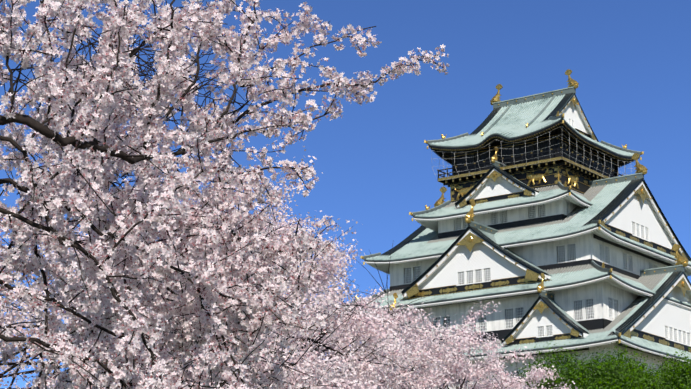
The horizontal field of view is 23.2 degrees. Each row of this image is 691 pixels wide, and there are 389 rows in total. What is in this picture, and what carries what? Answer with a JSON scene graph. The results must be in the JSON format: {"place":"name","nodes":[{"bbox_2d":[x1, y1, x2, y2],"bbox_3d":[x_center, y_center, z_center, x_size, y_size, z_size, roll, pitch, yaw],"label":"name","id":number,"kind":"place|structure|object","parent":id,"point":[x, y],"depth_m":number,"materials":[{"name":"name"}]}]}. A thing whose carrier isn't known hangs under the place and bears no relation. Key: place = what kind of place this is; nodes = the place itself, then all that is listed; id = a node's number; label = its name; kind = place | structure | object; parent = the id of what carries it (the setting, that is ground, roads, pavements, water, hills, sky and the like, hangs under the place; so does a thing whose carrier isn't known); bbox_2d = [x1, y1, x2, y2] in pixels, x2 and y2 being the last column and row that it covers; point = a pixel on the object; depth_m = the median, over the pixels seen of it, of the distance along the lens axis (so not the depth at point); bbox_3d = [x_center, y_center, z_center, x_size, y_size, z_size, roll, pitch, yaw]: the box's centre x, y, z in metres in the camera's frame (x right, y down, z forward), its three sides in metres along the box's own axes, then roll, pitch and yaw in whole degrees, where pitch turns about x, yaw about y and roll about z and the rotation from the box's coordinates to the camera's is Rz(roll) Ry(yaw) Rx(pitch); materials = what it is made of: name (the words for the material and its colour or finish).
{"place":"outdoors","nodes":[
{"label":"outdoors","id":0,"kind":"place"},
{"bbox_2d":[2,162,354,384],"bbox_3d":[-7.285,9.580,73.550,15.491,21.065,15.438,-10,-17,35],"label":"cherry tree","id":1,"kind":"object","parent":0,"point":[282,223],"depth_m":74.11,"materials":[{"name":"pink plant"}]},
{"bbox_2d":[0,146,386,388],"bbox_3d":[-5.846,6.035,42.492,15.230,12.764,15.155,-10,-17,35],"label":"cherry tree","id":2,"kind":"object","parent":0,"point":[10,318],"depth_m":41.45,"materials":[{"name":"pink plant"}]},
{"bbox_2d":[0,0,448,388],"bbox_3d":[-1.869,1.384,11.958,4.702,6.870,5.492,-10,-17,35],"label":"cherry tree","id":3,"kind":"object","parent":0,"point":[158,307],"depth_m":10.96,"materials":[{"name":"pink plant"}]},
{"bbox_2d":[56,181,469,388],"bbox_3d":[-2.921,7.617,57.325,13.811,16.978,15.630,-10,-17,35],"label":"cherry tree","id":4,"kind":"object","parent":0,"point":[371,326],"depth_m":56.77,"materials":[{"name":"pink plant"}]},
{"bbox_2d":[0,0,690,387],"label":"sky","id":5,"kind":"structure","parent":0,"point":[630,60],"materials":[{"name":"blue"}]},
{"bbox_2d":[264,275,433,386],"bbox_3d":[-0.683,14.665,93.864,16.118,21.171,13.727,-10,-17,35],"label":"cherry tree","id":6,"kind":"object","parent":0,"point":[365,303],"depth_m":93.21,"materials":[{"name":"pink plant"}]},
{"bbox_2d":[307,300,542,388],"bbox_3d":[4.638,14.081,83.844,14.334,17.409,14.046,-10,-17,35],"label":"cherry tree","id":7,"kind":"object","parent":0,"point":[436,378],"depth_m":83.23,"materials":[{"name":"pink plant"}]},
{"bbox_2d":[453,332,577,388],"bbox_3d":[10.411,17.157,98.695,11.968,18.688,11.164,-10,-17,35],"label":"cherry tree","id":8,"kind":"object","parent":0,"point":[539,374],"depth_m":97.84,"materials":[{"name":"pink plant"}]},
{"bbox_2d":[343,69,690,388],"bbox_3d":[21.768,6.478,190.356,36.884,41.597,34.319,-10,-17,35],"label":"japanese castle","id":9,"kind":"structure","parent":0,"point":[547,224],"depth_m":180.17,"materials":[{"name":"paint"}]},
{"bbox_2d":[470,356,646,388],"bbox_3d":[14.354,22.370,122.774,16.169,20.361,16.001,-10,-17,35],"label":"green tree","id":10,"kind":"object","parent":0,"point":[571,375],"depth_m":121.79,"materials":[{"name":"green plant"}]},
{"bbox_2d":[515,336,680,388],"bbox_3d":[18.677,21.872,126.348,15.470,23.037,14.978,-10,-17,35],"label":"green tree","id":11,"kind":"object","parent":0,"point":[611,367],"depth_m":125.38,"materials":[{"name":"green plant"}]},
{"bbox_2d":[618,344,690,388],"bbox_3d":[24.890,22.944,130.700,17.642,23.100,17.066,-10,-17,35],"label":"green tree","id":12,"kind":"object","parent":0,"point":[655,384],"depth_m":129.10,"materials":[{"name":"green plant"}]},
{"bbox_2d":[647,347,690,388],"bbox_3d":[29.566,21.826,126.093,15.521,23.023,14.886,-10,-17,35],"label":"green tree","id":13,"kind":"object","parent":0,"point":[686,372],"depth_m":125.92,"materials":[{"name":"green plant"}]}
]}

